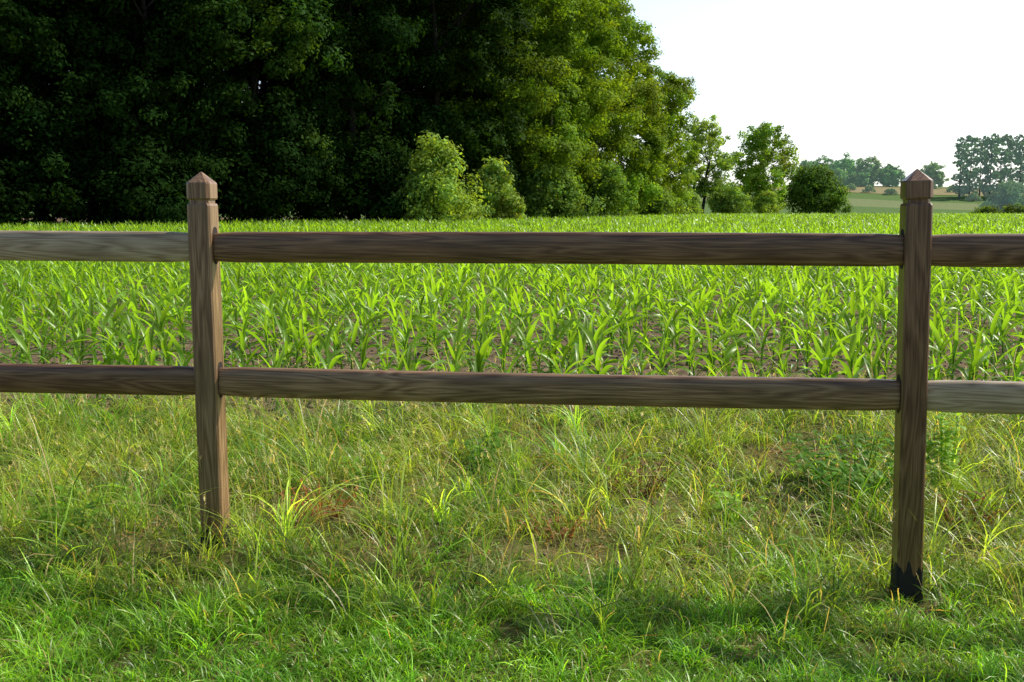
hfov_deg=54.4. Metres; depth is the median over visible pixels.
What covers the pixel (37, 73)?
broadleaf tree
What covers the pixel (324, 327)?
maize plant
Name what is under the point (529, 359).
maize plant
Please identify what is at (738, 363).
maize plant
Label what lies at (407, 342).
maize plant
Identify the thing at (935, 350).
maize plant
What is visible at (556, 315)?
maize plant
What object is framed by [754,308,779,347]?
maize plant
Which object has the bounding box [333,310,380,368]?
maize plant
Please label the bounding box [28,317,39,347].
maize plant
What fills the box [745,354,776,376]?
maize plant
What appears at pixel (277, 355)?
maize plant
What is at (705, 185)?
airy tree
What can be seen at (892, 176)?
distant tree
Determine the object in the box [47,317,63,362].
maize plant
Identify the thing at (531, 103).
broadleaf tree
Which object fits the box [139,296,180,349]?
maize plant
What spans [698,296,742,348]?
maize plant
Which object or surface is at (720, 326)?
maize plant
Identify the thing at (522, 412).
soil clods
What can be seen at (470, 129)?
broadleaf tree
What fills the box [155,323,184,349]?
maize plant
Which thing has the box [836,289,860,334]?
maize plant
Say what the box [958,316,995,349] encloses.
maize plant
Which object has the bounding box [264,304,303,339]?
maize plant
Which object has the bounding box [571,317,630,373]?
maize plant
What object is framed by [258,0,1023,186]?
sky
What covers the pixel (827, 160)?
distant tree
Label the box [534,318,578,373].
maize plant
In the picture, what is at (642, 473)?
dead weed
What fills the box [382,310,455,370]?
maize plant
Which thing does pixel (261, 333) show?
maize plant
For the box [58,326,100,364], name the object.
maize plant
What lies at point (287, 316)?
maize plant
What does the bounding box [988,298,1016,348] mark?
maize plant
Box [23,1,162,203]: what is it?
broadleaf tree
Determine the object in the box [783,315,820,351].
maize plant
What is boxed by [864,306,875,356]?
maize plant
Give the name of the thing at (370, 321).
maize plant
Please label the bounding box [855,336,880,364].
maize plant
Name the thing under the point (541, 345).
maize plant
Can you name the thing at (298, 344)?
maize plant
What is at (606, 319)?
maize plant
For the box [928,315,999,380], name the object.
maize plant
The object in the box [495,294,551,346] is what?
maize plant
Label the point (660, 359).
maize plant
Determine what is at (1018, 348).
maize plant
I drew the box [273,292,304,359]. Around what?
maize plant
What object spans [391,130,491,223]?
shrub
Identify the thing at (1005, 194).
shrub
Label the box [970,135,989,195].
poplar tree
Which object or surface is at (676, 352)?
maize plant
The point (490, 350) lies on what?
maize plant
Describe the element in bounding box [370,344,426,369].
maize plant
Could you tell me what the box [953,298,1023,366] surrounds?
maize plant
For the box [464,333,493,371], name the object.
maize plant
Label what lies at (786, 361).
maize plant
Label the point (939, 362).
maize plant
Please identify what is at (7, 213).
shrub
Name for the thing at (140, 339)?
maize plant
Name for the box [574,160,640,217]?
shrub
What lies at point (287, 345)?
maize plant
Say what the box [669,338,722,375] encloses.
maize plant
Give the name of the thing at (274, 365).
maize plant
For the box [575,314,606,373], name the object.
maize plant
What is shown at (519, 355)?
maize plant
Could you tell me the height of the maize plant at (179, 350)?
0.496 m
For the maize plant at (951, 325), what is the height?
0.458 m
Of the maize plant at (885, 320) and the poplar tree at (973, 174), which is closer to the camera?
the maize plant at (885, 320)
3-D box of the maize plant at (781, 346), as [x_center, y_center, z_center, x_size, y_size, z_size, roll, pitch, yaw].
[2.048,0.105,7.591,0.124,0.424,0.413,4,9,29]
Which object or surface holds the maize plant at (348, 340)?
on the ground at (942, 200)
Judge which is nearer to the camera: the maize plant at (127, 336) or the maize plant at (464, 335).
the maize plant at (464, 335)
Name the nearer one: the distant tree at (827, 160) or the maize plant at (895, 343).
the maize plant at (895, 343)
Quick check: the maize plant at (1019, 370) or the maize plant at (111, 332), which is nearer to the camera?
the maize plant at (1019, 370)
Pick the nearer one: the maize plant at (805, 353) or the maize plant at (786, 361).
the maize plant at (786, 361)
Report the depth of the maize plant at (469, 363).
7.68 m
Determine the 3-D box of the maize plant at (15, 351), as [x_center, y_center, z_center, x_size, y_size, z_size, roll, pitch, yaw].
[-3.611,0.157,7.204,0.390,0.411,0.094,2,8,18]
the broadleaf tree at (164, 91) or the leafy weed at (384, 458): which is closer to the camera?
the leafy weed at (384, 458)
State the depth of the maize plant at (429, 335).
8.89 m
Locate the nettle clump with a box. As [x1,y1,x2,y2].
[776,430,938,499]
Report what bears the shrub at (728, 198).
on the ground at (942, 200)
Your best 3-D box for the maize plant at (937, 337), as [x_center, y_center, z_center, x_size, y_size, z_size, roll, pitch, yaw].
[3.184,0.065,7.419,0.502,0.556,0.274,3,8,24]
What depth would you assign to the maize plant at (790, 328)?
9.27 m
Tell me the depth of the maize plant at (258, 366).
6.63 m
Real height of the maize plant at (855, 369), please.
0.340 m
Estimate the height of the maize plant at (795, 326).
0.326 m
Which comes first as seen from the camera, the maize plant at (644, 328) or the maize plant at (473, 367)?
the maize plant at (473, 367)
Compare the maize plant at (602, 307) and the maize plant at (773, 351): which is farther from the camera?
the maize plant at (602, 307)
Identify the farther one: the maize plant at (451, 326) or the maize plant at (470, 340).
the maize plant at (451, 326)
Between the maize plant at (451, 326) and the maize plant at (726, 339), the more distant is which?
the maize plant at (451, 326)
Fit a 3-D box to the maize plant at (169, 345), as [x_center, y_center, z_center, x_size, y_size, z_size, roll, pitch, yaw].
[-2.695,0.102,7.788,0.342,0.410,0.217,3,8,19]
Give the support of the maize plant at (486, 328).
on the ground at (942, 200)
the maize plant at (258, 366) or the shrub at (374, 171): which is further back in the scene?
the shrub at (374, 171)
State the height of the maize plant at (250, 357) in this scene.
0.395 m
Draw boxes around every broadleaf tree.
[0,0,52,181]
[0,0,170,223]
[18,5,68,213]
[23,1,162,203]
[38,0,275,221]
[86,0,286,221]
[133,0,362,221]
[213,6,398,221]
[255,0,467,221]
[331,0,544,220]
[336,0,480,212]
[401,0,608,217]
[402,3,540,182]
[449,0,589,180]
[472,0,646,215]
[544,1,677,215]
[578,12,613,183]
[603,58,700,214]
[723,121,803,213]
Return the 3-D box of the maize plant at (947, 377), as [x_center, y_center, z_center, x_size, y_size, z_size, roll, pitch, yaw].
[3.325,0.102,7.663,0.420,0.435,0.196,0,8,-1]
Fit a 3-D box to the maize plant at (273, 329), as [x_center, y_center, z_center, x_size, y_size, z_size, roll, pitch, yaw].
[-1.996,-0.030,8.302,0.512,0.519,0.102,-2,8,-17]
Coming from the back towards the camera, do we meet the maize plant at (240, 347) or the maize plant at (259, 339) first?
the maize plant at (240, 347)
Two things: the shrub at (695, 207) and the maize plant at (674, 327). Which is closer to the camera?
the maize plant at (674, 327)
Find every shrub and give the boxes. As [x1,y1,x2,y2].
[0,78,123,225]
[0,169,36,226]
[42,127,224,225]
[203,91,347,224]
[288,127,441,223]
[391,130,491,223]
[462,155,526,220]
[516,163,605,218]
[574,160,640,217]
[636,186,697,215]
[674,188,702,213]
[705,179,755,214]
[744,189,784,213]
[969,204,1010,213]
[978,179,1023,211]
[1000,197,1023,213]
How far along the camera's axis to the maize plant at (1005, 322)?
8.56 m
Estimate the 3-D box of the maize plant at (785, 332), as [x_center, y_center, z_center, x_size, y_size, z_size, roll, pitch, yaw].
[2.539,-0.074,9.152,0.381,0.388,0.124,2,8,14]
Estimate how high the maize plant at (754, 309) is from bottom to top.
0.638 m
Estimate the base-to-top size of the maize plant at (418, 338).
0.686 m
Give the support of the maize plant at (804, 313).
on the ground at (942, 200)
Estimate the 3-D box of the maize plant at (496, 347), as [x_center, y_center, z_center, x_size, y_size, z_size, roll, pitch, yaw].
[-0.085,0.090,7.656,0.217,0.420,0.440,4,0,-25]
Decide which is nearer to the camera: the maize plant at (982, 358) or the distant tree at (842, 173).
the maize plant at (982, 358)
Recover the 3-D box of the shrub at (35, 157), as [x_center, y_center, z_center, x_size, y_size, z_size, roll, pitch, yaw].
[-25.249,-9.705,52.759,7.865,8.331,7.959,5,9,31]
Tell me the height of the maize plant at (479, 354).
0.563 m
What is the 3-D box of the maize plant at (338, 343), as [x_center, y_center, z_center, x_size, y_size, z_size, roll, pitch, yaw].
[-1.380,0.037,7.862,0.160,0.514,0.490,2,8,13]
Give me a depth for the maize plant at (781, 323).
8.80 m
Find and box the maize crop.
[0,212,1023,380]
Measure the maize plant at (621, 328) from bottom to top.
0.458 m
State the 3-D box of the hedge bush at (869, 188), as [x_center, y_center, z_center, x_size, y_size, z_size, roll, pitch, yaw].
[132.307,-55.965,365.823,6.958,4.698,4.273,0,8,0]
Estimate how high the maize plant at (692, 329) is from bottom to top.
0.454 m
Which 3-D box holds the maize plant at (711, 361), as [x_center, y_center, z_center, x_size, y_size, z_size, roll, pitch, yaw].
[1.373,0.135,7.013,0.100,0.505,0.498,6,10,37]
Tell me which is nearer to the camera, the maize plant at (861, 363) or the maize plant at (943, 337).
the maize plant at (861, 363)
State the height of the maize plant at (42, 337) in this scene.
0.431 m
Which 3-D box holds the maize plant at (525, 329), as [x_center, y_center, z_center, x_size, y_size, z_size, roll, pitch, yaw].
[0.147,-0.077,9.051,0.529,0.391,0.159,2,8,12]
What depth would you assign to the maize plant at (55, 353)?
6.70 m
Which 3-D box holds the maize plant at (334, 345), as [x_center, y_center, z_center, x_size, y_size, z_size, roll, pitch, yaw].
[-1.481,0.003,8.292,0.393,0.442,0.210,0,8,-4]
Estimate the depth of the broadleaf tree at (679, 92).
94.36 m
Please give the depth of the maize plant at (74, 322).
9.16 m
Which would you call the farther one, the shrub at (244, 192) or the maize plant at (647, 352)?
the shrub at (244, 192)
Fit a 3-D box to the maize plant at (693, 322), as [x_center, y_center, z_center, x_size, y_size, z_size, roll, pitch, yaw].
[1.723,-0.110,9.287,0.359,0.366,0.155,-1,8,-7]
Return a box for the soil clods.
[0,284,1023,623]
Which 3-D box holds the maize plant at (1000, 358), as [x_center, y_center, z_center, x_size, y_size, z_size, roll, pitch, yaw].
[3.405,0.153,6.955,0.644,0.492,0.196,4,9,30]
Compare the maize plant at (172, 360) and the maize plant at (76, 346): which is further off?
the maize plant at (76, 346)
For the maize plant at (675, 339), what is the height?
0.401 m
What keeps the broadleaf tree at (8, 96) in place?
on the ground at (942, 200)
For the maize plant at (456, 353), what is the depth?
6.57 m
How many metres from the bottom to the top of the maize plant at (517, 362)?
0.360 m
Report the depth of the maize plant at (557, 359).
7.07 m
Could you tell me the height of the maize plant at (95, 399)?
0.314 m
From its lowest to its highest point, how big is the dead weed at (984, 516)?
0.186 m
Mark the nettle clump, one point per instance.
(844, 467)
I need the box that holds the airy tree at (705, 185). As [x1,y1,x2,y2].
[676,114,740,213]
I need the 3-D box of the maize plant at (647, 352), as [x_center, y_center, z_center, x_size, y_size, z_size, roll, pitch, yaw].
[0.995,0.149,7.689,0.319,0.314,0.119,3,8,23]
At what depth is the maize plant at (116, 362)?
7.37 m
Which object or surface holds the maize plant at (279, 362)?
on the ground at (942, 200)
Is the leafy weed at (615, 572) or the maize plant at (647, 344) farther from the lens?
the maize plant at (647, 344)
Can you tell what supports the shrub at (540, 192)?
on the ground at (942, 200)
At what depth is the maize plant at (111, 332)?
7.95 m
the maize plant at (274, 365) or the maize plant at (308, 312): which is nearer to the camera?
the maize plant at (274, 365)
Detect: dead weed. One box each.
[278,477,358,523]
[516,503,586,542]
[595,447,681,500]
[934,490,1014,534]
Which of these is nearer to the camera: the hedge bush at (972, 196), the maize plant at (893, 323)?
the maize plant at (893, 323)
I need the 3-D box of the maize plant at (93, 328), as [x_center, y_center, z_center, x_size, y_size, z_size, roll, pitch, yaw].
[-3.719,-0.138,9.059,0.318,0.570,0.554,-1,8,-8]
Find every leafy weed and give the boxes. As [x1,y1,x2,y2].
[21,477,109,539]
[336,447,390,491]
[448,430,502,476]
[573,564,621,603]
[709,482,768,527]
[925,412,965,492]
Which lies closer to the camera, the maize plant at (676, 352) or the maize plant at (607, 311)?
the maize plant at (676, 352)
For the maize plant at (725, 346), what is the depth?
8.14 m
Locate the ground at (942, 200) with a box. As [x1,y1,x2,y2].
[0,186,1023,681]
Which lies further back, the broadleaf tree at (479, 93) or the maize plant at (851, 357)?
the broadleaf tree at (479, 93)
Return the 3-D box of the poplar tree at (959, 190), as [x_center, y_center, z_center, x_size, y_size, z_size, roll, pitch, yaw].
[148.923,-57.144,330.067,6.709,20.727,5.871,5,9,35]
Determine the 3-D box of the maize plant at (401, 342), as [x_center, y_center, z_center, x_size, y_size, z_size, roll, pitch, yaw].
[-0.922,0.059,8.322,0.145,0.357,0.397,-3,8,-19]
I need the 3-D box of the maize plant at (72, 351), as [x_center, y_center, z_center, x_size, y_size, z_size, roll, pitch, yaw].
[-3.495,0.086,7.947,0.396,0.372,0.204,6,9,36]
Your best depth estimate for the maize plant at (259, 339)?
7.82 m
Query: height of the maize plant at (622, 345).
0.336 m
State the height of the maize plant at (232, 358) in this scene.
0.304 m
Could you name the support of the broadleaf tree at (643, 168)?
on the ground at (942, 200)
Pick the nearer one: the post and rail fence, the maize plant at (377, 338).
the post and rail fence
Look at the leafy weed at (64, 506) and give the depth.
3.98 m
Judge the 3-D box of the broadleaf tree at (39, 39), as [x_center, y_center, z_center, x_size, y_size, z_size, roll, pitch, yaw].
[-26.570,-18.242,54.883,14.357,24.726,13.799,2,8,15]
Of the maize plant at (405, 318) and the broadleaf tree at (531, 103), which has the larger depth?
the broadleaf tree at (531, 103)
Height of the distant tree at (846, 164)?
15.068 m
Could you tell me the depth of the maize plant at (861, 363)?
7.49 m
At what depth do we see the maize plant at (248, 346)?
8.32 m
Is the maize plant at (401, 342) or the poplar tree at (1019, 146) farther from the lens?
the poplar tree at (1019, 146)
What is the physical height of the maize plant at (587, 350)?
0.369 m
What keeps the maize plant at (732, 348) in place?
on the ground at (942, 200)
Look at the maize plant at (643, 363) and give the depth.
7.09 m
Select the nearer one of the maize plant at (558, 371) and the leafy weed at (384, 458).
the leafy weed at (384, 458)
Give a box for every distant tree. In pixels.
[792,159,818,176]
[814,155,837,171]
[827,168,849,186]
[831,152,859,173]
[844,171,873,186]
[852,156,883,184]
[876,163,905,186]
[919,161,949,188]
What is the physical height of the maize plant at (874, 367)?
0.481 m
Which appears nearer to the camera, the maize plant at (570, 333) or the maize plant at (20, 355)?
the maize plant at (20, 355)
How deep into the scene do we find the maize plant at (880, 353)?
7.01 m
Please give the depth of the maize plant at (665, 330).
8.14 m
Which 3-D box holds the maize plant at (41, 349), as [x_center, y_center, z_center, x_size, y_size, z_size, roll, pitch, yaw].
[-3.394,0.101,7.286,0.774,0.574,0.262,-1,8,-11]
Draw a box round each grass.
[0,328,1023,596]
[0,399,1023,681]
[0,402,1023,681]
[0,522,1023,681]
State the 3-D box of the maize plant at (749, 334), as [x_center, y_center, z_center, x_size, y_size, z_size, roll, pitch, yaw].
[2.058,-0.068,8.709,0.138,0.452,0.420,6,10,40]
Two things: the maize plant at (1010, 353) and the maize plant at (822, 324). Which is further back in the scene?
the maize plant at (822, 324)
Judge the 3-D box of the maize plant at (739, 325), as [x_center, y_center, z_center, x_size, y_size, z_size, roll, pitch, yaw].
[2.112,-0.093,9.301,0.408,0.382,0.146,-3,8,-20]
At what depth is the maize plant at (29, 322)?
9.19 m
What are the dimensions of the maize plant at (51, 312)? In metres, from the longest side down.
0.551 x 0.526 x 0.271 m
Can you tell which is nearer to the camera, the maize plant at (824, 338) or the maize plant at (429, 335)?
the maize plant at (824, 338)
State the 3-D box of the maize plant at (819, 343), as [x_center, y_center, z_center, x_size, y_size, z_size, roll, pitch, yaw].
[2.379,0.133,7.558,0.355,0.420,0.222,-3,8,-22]
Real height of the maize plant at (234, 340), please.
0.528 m
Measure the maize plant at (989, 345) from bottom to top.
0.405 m
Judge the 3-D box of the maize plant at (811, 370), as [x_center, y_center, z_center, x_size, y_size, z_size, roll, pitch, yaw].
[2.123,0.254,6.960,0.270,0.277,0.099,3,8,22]
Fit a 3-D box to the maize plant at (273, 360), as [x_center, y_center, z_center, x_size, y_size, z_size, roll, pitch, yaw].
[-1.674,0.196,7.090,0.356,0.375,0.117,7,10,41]
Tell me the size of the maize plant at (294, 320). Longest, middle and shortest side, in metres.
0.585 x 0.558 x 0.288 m
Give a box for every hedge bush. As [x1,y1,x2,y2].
[847,183,856,189]
[862,185,880,192]
[883,188,897,194]
[946,185,955,191]
[965,193,982,200]
[985,192,997,198]
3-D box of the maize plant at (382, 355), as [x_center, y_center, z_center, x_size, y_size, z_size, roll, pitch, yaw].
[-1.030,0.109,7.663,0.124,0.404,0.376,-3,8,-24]
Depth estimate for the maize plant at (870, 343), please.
7.66 m
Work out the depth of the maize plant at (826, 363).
6.30 m
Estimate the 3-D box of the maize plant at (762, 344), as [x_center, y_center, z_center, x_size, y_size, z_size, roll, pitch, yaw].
[1.839,0.060,7.417,0.760,0.560,0.264,3,8,19]
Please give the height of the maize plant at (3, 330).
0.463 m
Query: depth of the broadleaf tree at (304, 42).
57.33 m
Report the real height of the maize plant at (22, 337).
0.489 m
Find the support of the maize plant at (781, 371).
on the ground at (942, 200)
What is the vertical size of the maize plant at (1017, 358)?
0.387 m
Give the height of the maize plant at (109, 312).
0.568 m
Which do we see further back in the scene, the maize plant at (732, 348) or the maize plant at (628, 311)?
the maize plant at (628, 311)
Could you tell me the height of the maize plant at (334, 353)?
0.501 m
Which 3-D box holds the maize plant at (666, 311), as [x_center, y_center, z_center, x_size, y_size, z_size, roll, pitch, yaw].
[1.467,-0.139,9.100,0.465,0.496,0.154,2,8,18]
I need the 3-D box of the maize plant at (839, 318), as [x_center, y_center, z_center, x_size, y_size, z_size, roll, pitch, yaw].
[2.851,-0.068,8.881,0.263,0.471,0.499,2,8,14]
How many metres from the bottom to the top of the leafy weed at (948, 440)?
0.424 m
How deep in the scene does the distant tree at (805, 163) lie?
422.04 m
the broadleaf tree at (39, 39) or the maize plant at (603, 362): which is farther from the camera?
the broadleaf tree at (39, 39)
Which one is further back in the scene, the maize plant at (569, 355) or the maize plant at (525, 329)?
the maize plant at (525, 329)
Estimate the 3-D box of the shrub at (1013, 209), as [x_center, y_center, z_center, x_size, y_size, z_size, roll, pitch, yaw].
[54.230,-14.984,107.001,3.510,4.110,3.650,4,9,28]
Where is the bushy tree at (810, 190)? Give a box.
[781,163,853,213]
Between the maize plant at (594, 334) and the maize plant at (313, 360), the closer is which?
the maize plant at (313, 360)
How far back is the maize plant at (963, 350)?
7.04 m
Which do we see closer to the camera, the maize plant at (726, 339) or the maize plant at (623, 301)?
the maize plant at (726, 339)
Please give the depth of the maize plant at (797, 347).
8.06 m
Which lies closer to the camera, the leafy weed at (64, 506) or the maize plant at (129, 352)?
the leafy weed at (64, 506)
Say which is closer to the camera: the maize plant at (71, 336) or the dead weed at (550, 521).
the dead weed at (550, 521)
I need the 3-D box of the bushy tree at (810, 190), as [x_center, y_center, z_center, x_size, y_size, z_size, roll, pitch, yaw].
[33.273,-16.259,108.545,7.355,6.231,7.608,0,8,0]
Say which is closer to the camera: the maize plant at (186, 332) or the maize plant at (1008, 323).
the maize plant at (186, 332)
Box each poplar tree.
[950,137,972,198]
[959,135,980,195]
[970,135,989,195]
[980,133,1000,195]
[991,133,1011,191]
[1001,135,1019,185]
[1009,134,1023,193]
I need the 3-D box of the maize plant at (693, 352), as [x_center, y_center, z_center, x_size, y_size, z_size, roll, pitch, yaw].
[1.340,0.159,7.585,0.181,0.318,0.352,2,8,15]
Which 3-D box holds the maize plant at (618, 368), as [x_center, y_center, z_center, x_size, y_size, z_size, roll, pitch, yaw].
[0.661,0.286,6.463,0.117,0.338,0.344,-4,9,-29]
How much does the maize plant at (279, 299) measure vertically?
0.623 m
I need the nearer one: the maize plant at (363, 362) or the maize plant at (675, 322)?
the maize plant at (363, 362)
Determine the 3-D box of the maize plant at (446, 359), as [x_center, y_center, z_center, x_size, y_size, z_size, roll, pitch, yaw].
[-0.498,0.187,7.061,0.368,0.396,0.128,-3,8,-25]
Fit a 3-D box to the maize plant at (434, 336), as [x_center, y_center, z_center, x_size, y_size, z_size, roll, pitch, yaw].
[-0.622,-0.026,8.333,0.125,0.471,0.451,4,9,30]
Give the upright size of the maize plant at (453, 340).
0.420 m
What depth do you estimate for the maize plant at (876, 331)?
8.72 m
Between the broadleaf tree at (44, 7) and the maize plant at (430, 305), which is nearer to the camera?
the maize plant at (430, 305)
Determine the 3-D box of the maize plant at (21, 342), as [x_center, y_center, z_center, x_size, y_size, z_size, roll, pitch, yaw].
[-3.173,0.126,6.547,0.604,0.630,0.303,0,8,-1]
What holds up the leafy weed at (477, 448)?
on the ground at (942, 200)
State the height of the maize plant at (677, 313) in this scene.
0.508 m
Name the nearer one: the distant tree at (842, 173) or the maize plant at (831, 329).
the maize plant at (831, 329)
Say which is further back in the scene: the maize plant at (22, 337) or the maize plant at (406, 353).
the maize plant at (22, 337)
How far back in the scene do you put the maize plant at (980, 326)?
8.61 m
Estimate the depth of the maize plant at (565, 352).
6.42 m
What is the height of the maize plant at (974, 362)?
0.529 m
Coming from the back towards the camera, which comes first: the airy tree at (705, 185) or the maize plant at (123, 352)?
the airy tree at (705, 185)
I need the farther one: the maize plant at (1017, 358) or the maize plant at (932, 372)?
the maize plant at (1017, 358)
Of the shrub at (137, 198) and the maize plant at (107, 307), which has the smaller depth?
the maize plant at (107, 307)
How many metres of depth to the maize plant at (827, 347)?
6.38 m
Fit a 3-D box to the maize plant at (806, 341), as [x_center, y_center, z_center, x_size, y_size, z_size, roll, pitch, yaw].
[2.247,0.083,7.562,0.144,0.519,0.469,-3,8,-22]
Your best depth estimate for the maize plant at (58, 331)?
7.89 m
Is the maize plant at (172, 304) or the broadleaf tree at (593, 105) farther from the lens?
the broadleaf tree at (593, 105)
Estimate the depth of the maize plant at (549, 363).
7.05 m
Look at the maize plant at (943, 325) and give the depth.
9.20 m
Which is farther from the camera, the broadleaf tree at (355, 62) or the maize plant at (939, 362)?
the broadleaf tree at (355, 62)
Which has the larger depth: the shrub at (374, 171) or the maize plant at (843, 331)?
the shrub at (374, 171)
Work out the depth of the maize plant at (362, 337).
8.46 m
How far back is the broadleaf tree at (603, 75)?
93.41 m
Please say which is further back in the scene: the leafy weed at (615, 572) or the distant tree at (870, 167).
the distant tree at (870, 167)
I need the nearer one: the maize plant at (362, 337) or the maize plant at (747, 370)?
the maize plant at (747, 370)
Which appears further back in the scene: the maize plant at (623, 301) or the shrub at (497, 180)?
the shrub at (497, 180)
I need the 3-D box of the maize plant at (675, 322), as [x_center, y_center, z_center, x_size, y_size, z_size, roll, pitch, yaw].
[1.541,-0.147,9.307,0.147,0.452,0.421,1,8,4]
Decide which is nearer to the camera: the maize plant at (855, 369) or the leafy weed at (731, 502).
the leafy weed at (731, 502)
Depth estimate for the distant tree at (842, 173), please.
417.02 m
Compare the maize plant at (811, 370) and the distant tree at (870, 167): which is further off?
the distant tree at (870, 167)
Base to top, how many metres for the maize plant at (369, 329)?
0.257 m
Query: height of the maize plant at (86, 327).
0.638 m
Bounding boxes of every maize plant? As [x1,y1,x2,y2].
[0,302,28,348]
[0,313,82,399]
[0,317,95,363]
[0,335,31,362]
[1,306,50,354]
[1,307,41,347]
[2,313,59,363]
[5,332,34,363]
[17,299,52,359]
[23,317,65,359]
[27,296,72,348]
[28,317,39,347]
[37,300,88,344]
[39,309,99,361]
[39,331,75,399]
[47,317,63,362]
[56,302,100,351]
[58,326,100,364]
[59,321,100,362]
[60,295,105,363]
[65,327,93,363]
[70,298,127,352]
[73,313,87,350]
[73,363,106,402]
[79,294,114,352]
[83,295,139,350]
[90,346,100,398]
[96,297,136,345]
[97,322,129,363]
[97,332,115,364]
[99,319,124,361]
[101,309,141,364]
[103,324,147,399]
[113,343,127,364]
[114,307,163,364]
[116,313,148,363]
[117,318,135,338]
[124,343,148,400]
[131,286,187,358]
[131,315,157,364]
[133,323,191,365]
[139,290,178,357]
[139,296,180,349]
[151,297,190,350]
[153,293,191,341]
[154,329,190,365]
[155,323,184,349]
[161,337,181,365]
[165,329,192,398]
[165,351,179,400]
[169,324,192,357]
[191,306,249,365]
[222,296,261,351]
[223,295,298,366]
[223,305,274,364]
[223,342,240,366]
[226,340,273,365]
[227,336,255,358]
[230,315,249,366]
[233,309,281,350]
[233,353,254,400]
[238,358,276,403]
[251,309,288,353]
[251,311,294,356]
[252,354,286,401]
[254,286,299,344]
[257,298,315,356]
[259,347,292,409]
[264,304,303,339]
[269,296,297,342]
[269,318,321,367]
[269,329,314,367]
[269,345,286,367]
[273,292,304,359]
[276,330,287,360]
[292,319,314,365]
[294,301,335,351]
[296,303,335,348]
[297,344,327,399]
[301,317,325,367]
[303,325,342,368]
[311,297,349,339]
[312,317,353,349]
[313,316,342,399]
[313,316,356,365]
[319,315,354,368]
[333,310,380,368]
[336,302,390,356]
[342,321,351,363]
[343,332,373,369]
[347,312,381,360]
[357,320,380,337]
[370,323,383,352]
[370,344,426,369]
[371,330,405,370]
[371,332,392,369]
[372,331,424,370]
[374,301,446,369]
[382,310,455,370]
[383,311,439,366]
[384,318,397,349]
[385,319,421,341]
[392,336,424,362]
[394,326,412,360]
[395,293,427,348]
[398,344,419,402]
[405,296,454,349]
[411,294,447,343]
[414,315,438,354]
[420,342,449,370]
[423,309,467,353]
[426,315,450,361]
[429,314,474,371]
[432,345,462,370]
[436,325,472,371]
[446,305,478,343]
[450,316,474,353]
[451,320,492,360]
[452,303,469,360]
[459,352,474,371]
[460,309,503,355]
[463,314,552,406]
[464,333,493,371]
[464,357,497,371]
[466,303,501,347]
[471,314,501,346]
[472,317,498,337]
[472,324,495,407]
[482,333,502,371]
[484,326,509,372]
[487,306,531,345]
[494,323,536,365]
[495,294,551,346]
[496,345,530,372]
[497,312,516,356]
[499,315,544,372]
[509,326,567,372]
[511,312,547,350]
[524,339,536,372]
[525,327,572,373]
[533,304,573,364]
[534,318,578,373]
[536,332,594,373]
[538,319,564,354]
[541,340,601,373]
[543,290,567,340]
[550,352,582,409]
[551,316,581,371]
[558,325,575,347]
[565,292,595,343]
[568,307,620,366]
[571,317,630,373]
[574,310,621,354]
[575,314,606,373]
[575,322,618,408]
[576,289,638,356]
[578,318,590,357]
[590,350,621,373]
[591,294,637,354]
[594,299,619,335]
[598,300,636,346]
[601,361,631,374]
[603,309,647,353]
[613,331,640,374]
[619,319,639,372]
[620,328,633,357]
[624,299,635,335]
[626,325,666,374]
[629,340,657,374]
[630,332,682,374]
[632,330,670,367]
[633,317,648,351]
[649,299,689,348]
[651,330,685,374]
[652,321,698,363]
[653,302,689,354]
[663,311,675,366]
[666,315,696,354]
[669,302,684,345]
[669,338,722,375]
[675,308,752,375]
[676,340,700,375]
[680,315,706,365]
[681,311,705,335]
[688,299,734,347]
[692,337,744,375]
[693,325,721,375]
[695,327,706,354]
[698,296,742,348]
[701,320,742,355]
[702,304,763,358]
[704,365,727,375]
[706,328,754,373]
[711,307,743,346]
[713,311,808,376]
[713,349,738,375]
[718,327,733,357]
[719,313,758,341]
[730,338,746,376]
[739,362,765,376]
[740,287,766,352]
[740,311,757,354]
[741,329,776,366]
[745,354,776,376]
[752,331,794,367]
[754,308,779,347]
[767,312,805,358]
[767,328,792,376]
[769,313,807,345]
[771,288,844,361]
[771,312,804,349]
[771,348,791,375]
[772,343,799,376]
[780,315,807,341]
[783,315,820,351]
[786,326,812,372]
[791,321,832,377]
[796,334,844,377]
[797,358,818,377]
[800,332,845,371]
[802,330,810,361]
[803,321,847,353]
[808,329,855,410]
[809,311,841,340]
[814,319,851,349]
[814,340,843,376]
[819,324,870,377]
[822,306,848,350]
[823,313,881,359]
[830,307,880,377]
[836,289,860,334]
[846,354,864,376]
[847,331,895,375]
[848,307,893,350]
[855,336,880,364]
[862,323,891,377]
[864,291,897,344]
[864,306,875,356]
[864,322,896,379]
[864,340,886,378]
[865,303,896,339]
[873,328,895,370]
[883,327,896,370]
[886,317,896,355]
[891,338,970,370]
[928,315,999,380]
[928,329,970,379]
[928,351,957,379]
[928,365,940,379]
[929,311,943,355]
[929,320,973,368]
[929,328,959,376]
[929,354,955,379]
[930,317,970,367]
[933,316,951,353]
[934,310,960,346]
[948,332,1002,380]
[951,328,1023,380]
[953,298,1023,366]
[958,309,998,352]
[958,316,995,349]
[959,334,983,378]
[961,327,997,379]
[966,333,1012,380]
[968,325,1002,368]
[974,300,1023,360]
[975,320,993,380]
[982,350,1023,380]
[984,307,1020,347]
[984,363,1023,381]
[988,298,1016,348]
[998,296,1023,355]
[1000,336,1023,375]
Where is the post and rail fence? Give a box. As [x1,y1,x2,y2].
[0,169,1023,602]
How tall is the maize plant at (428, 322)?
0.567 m

